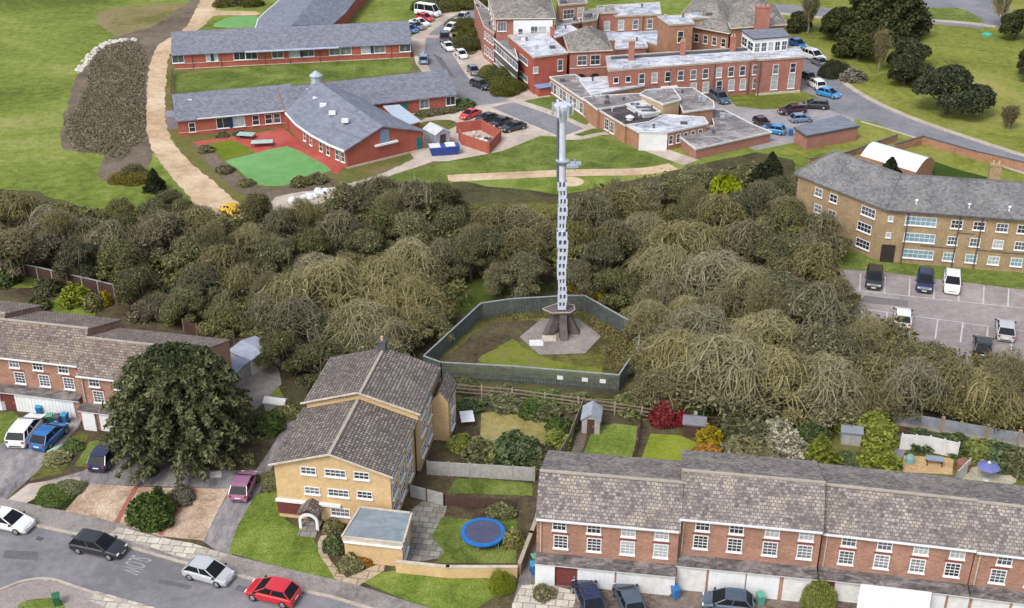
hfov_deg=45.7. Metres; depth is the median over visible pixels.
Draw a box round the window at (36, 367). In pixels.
[32,363,44,371]
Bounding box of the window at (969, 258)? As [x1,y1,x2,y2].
[964,254,977,263]
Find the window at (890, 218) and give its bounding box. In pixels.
[887,216,893,221]
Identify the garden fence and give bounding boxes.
[19,263,115,296]
[170,68,172,109]
[182,319,217,337]
[223,336,279,365]
[408,483,444,504]
[426,460,534,481]
[443,494,512,507]
[456,384,652,416]
[559,396,584,450]
[632,412,640,456]
[694,411,737,425]
[892,413,1023,446]
[956,457,971,477]
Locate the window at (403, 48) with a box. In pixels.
[399,44,410,52]
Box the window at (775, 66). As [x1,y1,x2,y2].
[772,64,778,74]
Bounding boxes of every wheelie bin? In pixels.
[34,404,42,413]
[46,412,53,422]
[51,591,60,606]
[52,413,61,422]
[59,412,70,422]
[530,553,535,559]
[530,560,534,574]
[670,584,681,599]
[754,590,765,605]
[788,128,793,135]
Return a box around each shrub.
[0,264,23,289]
[26,294,52,310]
[31,278,61,297]
[34,483,73,508]
[42,449,72,467]
[54,479,87,499]
[56,281,91,309]
[58,437,85,452]
[81,292,105,312]
[100,290,112,307]
[106,169,148,186]
[124,296,160,324]
[124,485,176,533]
[143,465,159,477]
[156,314,184,325]
[166,484,197,507]
[197,144,215,153]
[211,0,233,7]
[214,164,235,174]
[215,131,229,137]
[227,0,245,6]
[232,130,244,136]
[237,178,256,187]
[242,0,265,7]
[249,409,286,437]
[258,470,276,492]
[273,400,299,421]
[289,175,312,188]
[307,171,330,184]
[321,532,344,556]
[322,517,344,535]
[336,551,364,574]
[359,556,372,567]
[409,0,431,10]
[414,109,434,117]
[428,0,456,12]
[430,107,448,115]
[441,0,482,11]
[442,106,460,113]
[443,16,474,31]
[445,433,470,454]
[451,35,480,51]
[454,375,478,395]
[455,98,475,110]
[456,396,485,415]
[457,0,487,6]
[457,27,477,39]
[460,435,493,463]
[474,63,510,83]
[482,383,525,404]
[484,443,497,464]
[485,498,519,520]
[487,75,527,96]
[488,569,515,597]
[489,429,541,466]
[491,392,523,414]
[501,526,525,550]
[517,399,541,420]
[524,388,561,408]
[529,400,563,423]
[530,444,556,473]
[532,583,557,603]
[543,415,578,435]
[543,428,571,451]
[559,391,595,413]
[567,281,576,293]
[580,279,610,301]
[610,392,651,422]
[646,399,677,429]
[674,409,688,427]
[679,389,714,419]
[691,441,721,452]
[694,422,724,446]
[706,173,742,222]
[714,409,754,438]
[720,434,766,455]
[740,417,771,446]
[752,401,792,420]
[757,445,785,457]
[764,415,800,447]
[775,431,808,459]
[793,418,832,443]
[799,403,837,429]
[799,573,837,607]
[804,433,843,465]
[816,58,850,79]
[833,410,861,434]
[838,67,867,82]
[838,450,865,466]
[854,409,900,448]
[855,439,902,470]
[906,427,940,453]
[935,432,970,459]
[964,438,996,463]
[979,438,1020,474]
[1003,447,1023,481]
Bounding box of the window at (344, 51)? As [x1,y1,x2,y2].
[340,47,351,54]
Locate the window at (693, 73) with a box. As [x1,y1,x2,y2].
[690,69,696,80]
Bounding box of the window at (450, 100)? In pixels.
[446,96,455,105]
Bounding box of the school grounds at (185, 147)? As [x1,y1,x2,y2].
[164,46,444,211]
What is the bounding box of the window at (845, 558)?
[837,550,854,566]
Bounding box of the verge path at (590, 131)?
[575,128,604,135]
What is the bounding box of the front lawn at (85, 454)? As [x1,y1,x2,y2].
[74,440,100,466]
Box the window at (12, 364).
[8,361,20,369]
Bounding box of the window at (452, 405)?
[450,394,454,413]
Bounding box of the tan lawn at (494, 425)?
[480,412,546,443]
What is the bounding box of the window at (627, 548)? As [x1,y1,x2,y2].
[619,540,634,556]
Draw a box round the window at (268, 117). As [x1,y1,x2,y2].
[265,114,272,124]
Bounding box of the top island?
[928,8,983,22]
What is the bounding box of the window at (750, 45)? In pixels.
[747,40,753,52]
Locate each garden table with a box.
[236,132,255,138]
[251,139,272,146]
[459,410,474,427]
[926,455,943,466]
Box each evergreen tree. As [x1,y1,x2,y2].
[785,10,812,33]
[819,6,859,34]
[831,30,876,58]
[832,20,879,41]
[849,0,934,47]
[886,37,932,64]
[886,53,935,85]
[911,64,996,114]
[995,8,1023,39]
[1016,49,1023,74]
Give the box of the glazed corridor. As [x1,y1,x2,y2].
[493,35,518,87]
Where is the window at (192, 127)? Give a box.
[188,122,195,132]
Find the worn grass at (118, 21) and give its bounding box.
[95,3,186,35]
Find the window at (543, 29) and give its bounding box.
[538,26,546,32]
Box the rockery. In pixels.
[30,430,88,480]
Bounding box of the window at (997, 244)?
[991,240,1003,249]
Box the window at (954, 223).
[949,220,963,229]
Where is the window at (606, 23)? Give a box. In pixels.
[603,21,609,30]
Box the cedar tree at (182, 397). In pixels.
[98,340,265,490]
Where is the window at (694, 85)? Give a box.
[691,82,696,88]
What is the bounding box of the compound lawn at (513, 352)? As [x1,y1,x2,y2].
[478,339,612,381]
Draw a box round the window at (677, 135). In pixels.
[675,133,680,143]
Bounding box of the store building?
[860,142,934,174]
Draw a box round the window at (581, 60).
[577,55,586,65]
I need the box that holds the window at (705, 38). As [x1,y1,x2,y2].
[702,35,707,44]
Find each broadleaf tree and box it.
[0,188,54,230]
[0,223,52,279]
[19,205,85,249]
[31,207,72,255]
[51,236,98,278]
[53,214,101,253]
[80,218,141,269]
[93,237,151,284]
[101,196,137,215]
[102,212,137,234]
[114,264,169,304]
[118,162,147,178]
[122,207,194,261]
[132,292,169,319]
[135,196,173,221]
[144,206,171,219]
[154,188,183,208]
[158,282,213,323]
[161,232,216,278]
[168,262,226,302]
[171,197,197,214]
[175,200,238,244]
[189,241,257,290]
[192,217,224,257]
[196,301,256,341]
[202,288,239,315]
[210,261,265,311]
[222,221,279,262]
[236,268,336,332]
[239,191,276,226]
[243,291,282,336]
[244,270,278,304]
[246,235,302,276]
[253,328,308,371]
[256,204,311,239]
[260,293,335,360]
[276,250,333,274]
[284,227,333,260]
[287,338,349,388]
[290,196,324,229]
[294,256,381,318]
[310,207,366,255]
[310,298,408,353]
[321,181,375,224]
[330,333,362,353]
[332,250,364,269]
[336,224,391,259]
[336,248,433,310]
[351,172,402,223]
[355,333,409,355]
[357,204,412,248]
[359,313,422,357]
[371,188,399,221]
[371,273,453,328]
[379,235,450,290]
[383,209,438,251]
[393,175,449,220]
[409,304,453,344]
[412,179,468,219]
[419,236,469,282]
[430,204,471,245]
[447,239,489,280]
[452,222,485,270]
[466,225,514,268]
[468,202,521,235]
[482,258,523,295]
[494,223,550,273]
[495,203,549,241]
[500,250,547,297]
[529,219,570,252]
[551,219,598,262]
[566,191,624,232]
[566,258,597,295]
[578,214,644,264]
[578,235,624,273]
[592,265,641,306]
[599,176,634,220]
[601,183,661,222]
[619,211,669,250]
[619,292,664,318]
[621,242,696,299]
[621,305,671,345]
[623,299,674,338]
[624,344,667,380]
[624,367,687,413]
[628,274,697,308]
[628,326,712,396]
[629,217,742,282]
[634,177,676,212]
[636,301,733,357]
[637,362,677,382]
[657,202,696,226]
[660,181,697,208]
[661,329,800,418]
[667,295,702,317]
[675,163,717,190]
[675,246,750,305]
[681,183,710,220]
[685,190,751,228]
[697,286,745,323]
[701,377,767,414]
[702,262,768,315]
[711,218,777,267]
[714,343,836,431]
[726,306,823,364]
[727,188,765,224]
[739,230,812,280]
[740,273,789,320]
[744,178,786,214]
[744,267,812,325]
[755,197,818,238]
[762,193,804,218]
[766,238,846,288]
[769,174,797,195]
[778,180,797,196]
[778,281,854,329]
[778,350,874,428]
[779,318,866,382]
[789,206,856,258]
[796,232,833,253]
[817,274,863,310]
[830,367,905,419]
[837,349,915,412]
[840,322,877,360]
[844,315,897,342]
[869,336,923,365]
[873,354,965,420]
[911,339,970,368]
[917,351,982,413]
[931,362,1023,439]
[978,344,1023,412]
[992,363,1023,414]
[1012,370,1023,417]
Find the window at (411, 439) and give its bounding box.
[406,438,412,450]
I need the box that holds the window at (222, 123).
[216,117,228,129]
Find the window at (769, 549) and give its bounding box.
[761,541,777,557]
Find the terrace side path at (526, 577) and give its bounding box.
[514,533,536,599]
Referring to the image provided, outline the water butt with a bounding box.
[956,458,970,472]
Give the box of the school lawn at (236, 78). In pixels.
[175,58,411,93]
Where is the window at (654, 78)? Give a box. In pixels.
[651,72,657,83]
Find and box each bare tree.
[800,0,820,33]
[870,28,893,71]
[991,0,1012,26]
[999,103,1021,129]
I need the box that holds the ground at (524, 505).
[0,287,1022,607]
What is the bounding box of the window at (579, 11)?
[577,7,583,18]
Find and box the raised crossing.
[418,34,455,37]
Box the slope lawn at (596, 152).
[388,135,673,180]
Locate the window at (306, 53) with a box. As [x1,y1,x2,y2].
[303,50,314,56]
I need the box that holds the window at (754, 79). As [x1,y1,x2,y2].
[752,78,755,89]
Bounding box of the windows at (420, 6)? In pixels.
[414,3,438,11]
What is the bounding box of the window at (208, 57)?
[206,54,218,61]
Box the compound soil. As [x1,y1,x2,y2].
[443,320,536,364]
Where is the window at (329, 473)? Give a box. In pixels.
[324,468,346,479]
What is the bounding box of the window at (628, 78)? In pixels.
[625,76,630,82]
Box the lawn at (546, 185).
[445,177,608,193]
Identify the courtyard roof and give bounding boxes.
[550,25,576,47]
[555,12,580,28]
[604,30,657,54]
[614,37,647,54]
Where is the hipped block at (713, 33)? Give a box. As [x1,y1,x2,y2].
[680,0,739,49]
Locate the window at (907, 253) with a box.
[902,249,933,260]
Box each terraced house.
[0,300,43,317]
[0,310,121,417]
[75,328,233,430]
[534,450,683,595]
[675,449,825,601]
[815,463,978,607]
[963,479,1023,607]
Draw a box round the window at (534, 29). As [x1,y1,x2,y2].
[531,26,537,32]
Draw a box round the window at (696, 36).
[694,33,698,42]
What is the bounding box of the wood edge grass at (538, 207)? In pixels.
[451,202,557,226]
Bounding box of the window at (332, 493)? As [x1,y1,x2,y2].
[327,488,349,499]
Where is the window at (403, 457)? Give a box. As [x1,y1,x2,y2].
[398,455,405,467]
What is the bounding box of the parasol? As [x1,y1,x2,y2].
[977,460,999,481]
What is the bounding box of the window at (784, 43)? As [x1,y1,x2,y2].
[781,41,786,50]
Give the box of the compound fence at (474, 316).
[423,295,640,391]
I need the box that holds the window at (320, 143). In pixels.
[319,141,322,152]
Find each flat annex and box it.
[549,74,601,116]
[578,76,644,95]
[582,93,640,128]
[599,106,660,143]
[626,114,708,149]
[673,87,714,125]
[679,109,772,158]
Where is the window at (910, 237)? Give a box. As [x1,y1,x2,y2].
[902,232,935,244]
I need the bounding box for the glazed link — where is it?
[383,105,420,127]
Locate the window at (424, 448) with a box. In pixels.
[421,439,427,458]
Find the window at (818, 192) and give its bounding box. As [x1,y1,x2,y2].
[813,187,822,198]
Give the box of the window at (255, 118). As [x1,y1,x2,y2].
[252,115,259,125]
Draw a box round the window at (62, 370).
[57,366,69,374]
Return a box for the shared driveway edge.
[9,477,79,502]
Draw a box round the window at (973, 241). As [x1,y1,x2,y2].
[968,238,980,247]
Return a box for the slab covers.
[529,335,555,345]
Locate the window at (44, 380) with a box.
[38,374,51,387]
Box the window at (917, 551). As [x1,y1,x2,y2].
[912,546,928,556]
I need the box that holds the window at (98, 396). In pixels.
[92,390,105,403]
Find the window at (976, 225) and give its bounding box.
[972,221,985,231]
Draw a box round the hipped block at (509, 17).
[488,0,555,39]
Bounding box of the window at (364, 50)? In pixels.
[361,46,372,53]
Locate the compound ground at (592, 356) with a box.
[434,308,635,387]
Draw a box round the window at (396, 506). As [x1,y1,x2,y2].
[393,496,400,509]
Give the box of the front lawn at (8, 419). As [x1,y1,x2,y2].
[0,411,18,443]
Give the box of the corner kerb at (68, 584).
[0,577,146,607]
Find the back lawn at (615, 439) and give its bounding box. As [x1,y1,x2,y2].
[584,423,636,456]
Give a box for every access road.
[424,8,507,104]
[492,102,583,134]
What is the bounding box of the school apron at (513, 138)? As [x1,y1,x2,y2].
[410,2,594,160]
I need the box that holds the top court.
[214,16,257,27]
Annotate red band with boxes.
[115,486,138,522]
[158,489,196,534]
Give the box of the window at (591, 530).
[586,526,601,535]
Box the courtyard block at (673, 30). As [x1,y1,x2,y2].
[657,13,694,51]
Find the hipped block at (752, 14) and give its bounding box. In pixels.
[728,0,787,47]
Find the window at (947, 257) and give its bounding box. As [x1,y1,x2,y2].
[941,252,954,261]
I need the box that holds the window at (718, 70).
[716,67,721,77]
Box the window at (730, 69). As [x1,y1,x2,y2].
[728,66,734,76]
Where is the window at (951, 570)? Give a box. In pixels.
[942,562,961,578]
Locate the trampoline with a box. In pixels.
[461,518,505,551]
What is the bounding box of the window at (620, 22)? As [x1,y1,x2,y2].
[618,20,623,30]
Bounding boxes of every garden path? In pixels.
[318,535,349,582]
[346,564,384,584]
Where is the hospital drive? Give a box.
[787,36,1023,171]
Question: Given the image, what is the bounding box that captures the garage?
[341,506,412,565]
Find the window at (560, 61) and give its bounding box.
[557,59,562,71]
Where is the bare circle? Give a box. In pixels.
[566,177,583,185]
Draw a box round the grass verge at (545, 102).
[525,96,588,124]
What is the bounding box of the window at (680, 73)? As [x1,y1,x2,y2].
[677,70,683,81]
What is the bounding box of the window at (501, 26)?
[497,22,506,31]
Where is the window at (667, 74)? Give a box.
[664,71,670,82]
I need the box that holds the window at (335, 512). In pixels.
[330,507,350,518]
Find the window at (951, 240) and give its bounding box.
[946,236,957,245]
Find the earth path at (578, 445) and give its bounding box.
[571,430,586,452]
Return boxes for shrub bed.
[452,23,478,54]
[480,65,516,97]
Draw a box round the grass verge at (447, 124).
[420,120,455,129]
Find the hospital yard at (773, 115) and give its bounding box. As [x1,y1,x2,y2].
[712,99,854,149]
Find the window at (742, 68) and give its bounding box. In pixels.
[739,65,745,76]
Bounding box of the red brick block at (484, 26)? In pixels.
[474,0,494,64]
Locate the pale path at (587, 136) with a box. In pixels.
[566,132,608,139]
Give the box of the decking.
[902,455,952,474]
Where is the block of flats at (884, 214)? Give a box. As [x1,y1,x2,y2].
[794,150,1023,272]
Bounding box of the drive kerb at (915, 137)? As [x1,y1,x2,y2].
[860,121,1023,173]
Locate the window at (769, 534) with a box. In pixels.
[764,529,779,539]
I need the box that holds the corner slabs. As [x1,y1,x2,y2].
[89,591,154,607]
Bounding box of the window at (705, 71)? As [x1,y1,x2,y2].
[702,68,708,79]
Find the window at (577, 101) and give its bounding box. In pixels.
[576,99,579,111]
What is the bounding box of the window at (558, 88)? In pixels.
[556,86,559,97]
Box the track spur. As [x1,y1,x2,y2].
[201,9,259,16]
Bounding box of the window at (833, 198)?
[828,193,837,204]
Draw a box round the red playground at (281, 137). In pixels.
[193,128,342,173]
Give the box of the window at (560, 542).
[552,534,568,550]
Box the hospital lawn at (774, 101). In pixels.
[729,90,818,108]
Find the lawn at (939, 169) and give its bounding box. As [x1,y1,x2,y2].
[932,162,986,178]
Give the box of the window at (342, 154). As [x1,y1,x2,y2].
[340,151,344,163]
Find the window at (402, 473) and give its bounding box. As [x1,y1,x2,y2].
[399,462,405,484]
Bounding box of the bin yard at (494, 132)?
[456,119,500,153]
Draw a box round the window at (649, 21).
[647,19,652,28]
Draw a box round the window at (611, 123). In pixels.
[609,121,613,134]
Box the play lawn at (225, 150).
[209,141,255,159]
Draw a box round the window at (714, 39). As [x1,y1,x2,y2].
[711,36,716,45]
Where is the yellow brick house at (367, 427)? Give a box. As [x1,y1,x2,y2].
[268,336,456,537]
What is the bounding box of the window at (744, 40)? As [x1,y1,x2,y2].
[741,36,746,47]
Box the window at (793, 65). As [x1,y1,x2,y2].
[789,63,795,73]
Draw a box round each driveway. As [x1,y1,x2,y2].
[0,413,81,498]
[49,418,295,541]
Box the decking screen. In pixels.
[899,433,959,456]
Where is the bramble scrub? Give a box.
[63,38,147,158]
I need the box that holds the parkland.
[765,0,1023,174]
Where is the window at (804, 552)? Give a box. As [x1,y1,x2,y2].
[795,544,812,560]
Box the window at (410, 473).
[407,464,413,484]
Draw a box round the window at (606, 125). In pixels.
[604,118,608,131]
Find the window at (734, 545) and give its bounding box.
[726,538,742,553]
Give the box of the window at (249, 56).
[245,52,257,59]
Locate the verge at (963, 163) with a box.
[900,137,1023,181]
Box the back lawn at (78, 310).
[50,300,95,315]
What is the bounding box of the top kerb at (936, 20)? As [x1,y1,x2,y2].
[780,12,995,27]
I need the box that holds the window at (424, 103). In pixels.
[419,99,428,109]
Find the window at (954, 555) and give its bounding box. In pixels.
[948,551,965,560]
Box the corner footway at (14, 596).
[0,580,105,607]
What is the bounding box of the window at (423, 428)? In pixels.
[421,418,426,438]
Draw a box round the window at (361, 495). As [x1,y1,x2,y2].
[356,490,373,500]
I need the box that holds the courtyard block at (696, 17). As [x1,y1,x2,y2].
[684,12,713,22]
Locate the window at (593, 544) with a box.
[586,537,601,553]
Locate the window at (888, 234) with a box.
[885,232,890,238]
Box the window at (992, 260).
[986,256,999,265]
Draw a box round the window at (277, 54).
[271,51,283,58]
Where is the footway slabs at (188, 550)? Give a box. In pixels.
[109,527,227,560]
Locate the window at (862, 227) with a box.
[856,221,871,235]
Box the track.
[146,0,241,219]
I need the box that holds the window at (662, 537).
[653,532,669,541]
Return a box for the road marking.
[119,555,150,574]
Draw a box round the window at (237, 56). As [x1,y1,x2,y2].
[233,52,245,60]
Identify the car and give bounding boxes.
[0,506,35,534]
[4,413,46,447]
[28,421,68,451]
[68,528,127,560]
[86,443,120,471]
[181,555,234,587]
[228,470,258,501]
[244,575,300,607]
[409,17,430,26]
[409,21,425,29]
[409,24,418,33]
[415,12,433,21]
[418,54,428,63]
[439,30,450,42]
[441,41,454,50]
[444,21,458,31]
[455,48,467,58]
[456,11,469,18]
[459,107,481,119]
[467,64,479,75]
[469,77,489,89]
[474,111,498,121]
[489,115,512,128]
[500,120,526,132]
[571,580,604,607]
[612,583,645,607]
[701,587,753,607]
[708,88,730,103]
[752,115,770,126]
[762,123,786,135]
[777,102,806,115]
[789,37,806,47]
[789,112,812,122]
[801,98,828,109]
[802,47,825,58]
[802,70,814,79]
[807,78,825,89]
[810,57,826,66]
[816,86,840,98]
[865,263,884,289]
[893,307,912,328]
[915,266,934,292]
[942,267,962,294]
[973,335,993,358]
[995,318,1016,341]
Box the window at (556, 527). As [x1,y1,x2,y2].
[551,523,566,532]
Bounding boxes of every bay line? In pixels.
[853,307,1022,330]
[856,290,1020,307]
[960,323,963,341]
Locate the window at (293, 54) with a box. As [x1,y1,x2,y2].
[289,50,300,57]
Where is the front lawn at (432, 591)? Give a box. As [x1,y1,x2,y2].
[364,571,507,607]
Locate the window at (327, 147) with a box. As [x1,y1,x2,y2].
[326,145,329,156]
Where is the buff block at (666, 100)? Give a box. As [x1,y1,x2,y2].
[639,87,680,114]
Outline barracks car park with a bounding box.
[839,269,1023,363]
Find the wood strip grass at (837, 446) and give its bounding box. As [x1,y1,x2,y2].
[723,430,1023,485]
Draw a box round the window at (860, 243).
[855,237,869,251]
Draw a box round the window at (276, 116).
[273,113,280,123]
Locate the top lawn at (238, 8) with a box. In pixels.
[220,5,256,9]
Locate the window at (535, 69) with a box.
[533,66,537,73]
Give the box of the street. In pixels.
[0,526,361,607]
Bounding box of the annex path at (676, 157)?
[644,150,697,164]
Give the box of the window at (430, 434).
[427,424,433,444]
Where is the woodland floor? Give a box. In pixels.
[0,152,1023,432]
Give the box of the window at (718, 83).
[716,80,722,88]
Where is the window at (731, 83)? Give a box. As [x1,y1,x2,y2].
[728,79,734,91]
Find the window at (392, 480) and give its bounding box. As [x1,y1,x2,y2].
[391,470,398,483]
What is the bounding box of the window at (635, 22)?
[632,19,638,29]
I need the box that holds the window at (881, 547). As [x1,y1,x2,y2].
[876,542,892,552]
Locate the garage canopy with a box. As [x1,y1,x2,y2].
[857,584,931,607]
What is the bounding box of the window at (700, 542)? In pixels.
[692,534,708,550]
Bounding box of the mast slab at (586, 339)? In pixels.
[520,319,600,354]
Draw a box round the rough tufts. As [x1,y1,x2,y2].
[494,310,633,382]
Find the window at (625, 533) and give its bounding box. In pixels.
[620,529,635,538]
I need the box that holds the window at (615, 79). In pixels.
[613,77,618,83]
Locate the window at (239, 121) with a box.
[232,116,245,127]
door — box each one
[0,393,16,410]
[14,395,76,417]
[99,414,114,430]
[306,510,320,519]
[401,103,407,110]
[403,533,409,559]
[416,137,421,149]
[440,134,445,142]
[555,567,576,585]
[577,569,614,589]
[587,419,594,433]
[616,573,674,595]
[676,567,706,591]
[689,426,698,436]
[707,570,745,590]
[746,574,779,599]
[781,577,811,601]
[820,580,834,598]
[834,582,859,602]
[879,244,895,262]
[929,594,945,607]
[946,596,969,607]
[971,599,1009,607]
[1012,604,1023,607]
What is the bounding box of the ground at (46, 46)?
[0,0,1023,419]
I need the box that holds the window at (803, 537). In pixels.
[797,533,813,542]
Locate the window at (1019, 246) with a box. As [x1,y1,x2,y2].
[1013,241,1023,251]
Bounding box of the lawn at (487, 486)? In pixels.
[448,479,531,495]
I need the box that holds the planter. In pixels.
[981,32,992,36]
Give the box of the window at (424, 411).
[420,408,426,420]
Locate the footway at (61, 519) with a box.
[0,497,428,607]
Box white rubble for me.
[74,37,137,72]
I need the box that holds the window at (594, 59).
[590,55,599,65]
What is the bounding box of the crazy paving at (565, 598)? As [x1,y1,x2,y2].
[512,584,575,607]
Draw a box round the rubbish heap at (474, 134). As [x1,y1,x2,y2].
[469,131,480,137]
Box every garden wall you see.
[395,559,517,577]
[517,518,536,574]
[808,134,897,163]
[894,136,1023,170]
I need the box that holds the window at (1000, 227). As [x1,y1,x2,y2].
[995,223,1008,233]
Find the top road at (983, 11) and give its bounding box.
[772,0,1010,27]
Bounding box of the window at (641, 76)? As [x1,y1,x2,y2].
[638,73,644,84]
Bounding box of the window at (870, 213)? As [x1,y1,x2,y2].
[860,205,875,219]
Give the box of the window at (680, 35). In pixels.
[677,31,683,42]
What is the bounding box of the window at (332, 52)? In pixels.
[329,48,340,55]
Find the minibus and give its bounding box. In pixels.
[414,1,441,16]
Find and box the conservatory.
[741,28,789,53]
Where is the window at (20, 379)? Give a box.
[13,371,26,385]
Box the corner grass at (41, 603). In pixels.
[17,598,64,607]
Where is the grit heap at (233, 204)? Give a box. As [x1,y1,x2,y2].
[219,202,240,217]
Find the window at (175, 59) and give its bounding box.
[172,55,184,63]
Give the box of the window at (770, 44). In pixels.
[767,42,773,51]
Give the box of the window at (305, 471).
[300,466,316,476]
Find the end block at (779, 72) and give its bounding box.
[753,46,805,95]
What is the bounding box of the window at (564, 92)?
[562,90,565,101]
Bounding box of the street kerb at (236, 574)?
[34,524,373,607]
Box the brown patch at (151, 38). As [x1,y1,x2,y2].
[60,0,199,184]
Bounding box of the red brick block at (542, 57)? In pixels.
[507,32,568,96]
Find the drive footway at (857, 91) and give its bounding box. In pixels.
[805,43,1023,156]
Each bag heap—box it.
[288,194,313,202]
[305,187,329,198]
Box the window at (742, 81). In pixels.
[739,78,745,90]
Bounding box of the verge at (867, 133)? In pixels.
[778,119,899,156]
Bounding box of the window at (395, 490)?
[392,478,399,501]
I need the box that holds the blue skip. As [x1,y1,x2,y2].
[428,142,459,155]
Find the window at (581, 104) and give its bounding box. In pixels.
[579,101,582,113]
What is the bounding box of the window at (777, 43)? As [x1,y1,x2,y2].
[774,41,780,51]
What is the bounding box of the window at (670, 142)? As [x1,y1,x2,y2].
[668,135,673,145]
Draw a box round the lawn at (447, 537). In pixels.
[432,517,516,562]
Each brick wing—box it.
[165,84,290,136]
[171,21,411,68]
[255,0,367,27]
[278,69,456,129]
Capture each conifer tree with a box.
[141,168,166,193]
[743,162,769,187]
[757,151,783,181]
[883,156,901,172]
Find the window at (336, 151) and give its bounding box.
[335,149,339,160]
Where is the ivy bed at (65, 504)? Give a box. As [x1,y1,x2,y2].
[27,496,76,509]
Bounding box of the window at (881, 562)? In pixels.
[872,554,889,570]
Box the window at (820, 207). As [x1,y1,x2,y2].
[814,203,821,213]
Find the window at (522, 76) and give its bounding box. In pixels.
[519,71,527,83]
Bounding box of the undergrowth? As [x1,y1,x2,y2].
[0,160,1002,411]
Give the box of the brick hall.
[285,70,427,168]
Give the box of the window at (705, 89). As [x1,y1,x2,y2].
[702,81,708,93]
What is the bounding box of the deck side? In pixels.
[894,434,905,458]
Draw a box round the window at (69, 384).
[62,377,75,390]
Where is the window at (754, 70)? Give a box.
[752,65,756,75]
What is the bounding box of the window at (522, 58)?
[519,54,527,66]
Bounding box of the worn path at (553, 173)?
[447,163,676,181]
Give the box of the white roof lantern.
[625,100,660,117]
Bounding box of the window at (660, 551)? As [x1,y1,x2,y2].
[652,543,668,559]
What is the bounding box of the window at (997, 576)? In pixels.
[987,568,1007,585]
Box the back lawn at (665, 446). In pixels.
[642,434,696,460]
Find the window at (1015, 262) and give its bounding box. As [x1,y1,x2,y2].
[1009,258,1022,267]
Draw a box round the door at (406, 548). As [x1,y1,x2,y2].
[403,533,409,559]
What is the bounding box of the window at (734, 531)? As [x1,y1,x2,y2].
[728,526,743,536]
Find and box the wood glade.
[446,276,549,319]
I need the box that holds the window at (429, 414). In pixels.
[427,405,432,424]
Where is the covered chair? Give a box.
[904,454,914,464]
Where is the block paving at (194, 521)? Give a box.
[65,484,228,540]
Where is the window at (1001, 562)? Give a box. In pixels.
[995,557,1012,567]
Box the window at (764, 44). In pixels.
[761,42,766,52]
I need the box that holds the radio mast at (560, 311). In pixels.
[542,99,580,340]
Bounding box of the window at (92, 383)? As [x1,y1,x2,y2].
[88,380,100,388]
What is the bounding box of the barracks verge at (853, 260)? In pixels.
[833,251,1023,288]
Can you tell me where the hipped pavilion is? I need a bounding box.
[563,26,612,77]
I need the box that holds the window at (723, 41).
[720,38,725,47]
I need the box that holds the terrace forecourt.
[530,582,856,607]
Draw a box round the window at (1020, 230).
[1016,225,1023,234]
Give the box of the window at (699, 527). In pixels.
[694,523,709,532]
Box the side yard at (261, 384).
[239,365,281,408]
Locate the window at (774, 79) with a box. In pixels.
[770,76,777,90]
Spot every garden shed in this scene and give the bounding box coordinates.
[230,336,272,374]
[231,355,250,386]
[262,396,288,410]
[422,122,450,143]
[581,401,602,433]
[682,414,706,436]
[840,423,863,445]
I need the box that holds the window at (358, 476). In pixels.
[353,471,369,481]
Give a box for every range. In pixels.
[556,0,587,28]
[582,8,598,28]
[597,4,616,30]
[605,34,757,96]
[613,2,660,31]
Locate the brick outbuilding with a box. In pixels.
[793,115,859,149]
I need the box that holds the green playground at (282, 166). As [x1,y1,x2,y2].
[226,146,330,185]
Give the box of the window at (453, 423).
[451,412,455,431]
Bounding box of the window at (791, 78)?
[787,74,795,88]
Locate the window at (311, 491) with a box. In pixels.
[304,486,320,496]
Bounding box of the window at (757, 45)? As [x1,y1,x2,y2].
[754,43,759,52]
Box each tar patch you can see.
[3,550,37,559]
[158,579,191,588]
[235,585,247,591]
[433,54,454,77]
[862,296,908,306]
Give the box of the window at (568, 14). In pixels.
[563,9,573,19]
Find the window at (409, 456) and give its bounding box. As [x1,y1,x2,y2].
[406,446,412,467]
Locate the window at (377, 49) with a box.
[374,46,385,53]
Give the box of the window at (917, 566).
[907,558,925,574]
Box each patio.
[406,500,446,561]
[963,467,1015,483]
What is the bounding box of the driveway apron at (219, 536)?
[202,512,237,554]
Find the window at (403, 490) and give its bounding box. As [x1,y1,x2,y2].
[400,480,406,501]
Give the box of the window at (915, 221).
[904,216,936,227]
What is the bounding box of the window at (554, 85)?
[553,83,555,95]
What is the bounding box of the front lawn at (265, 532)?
[229,492,334,579]

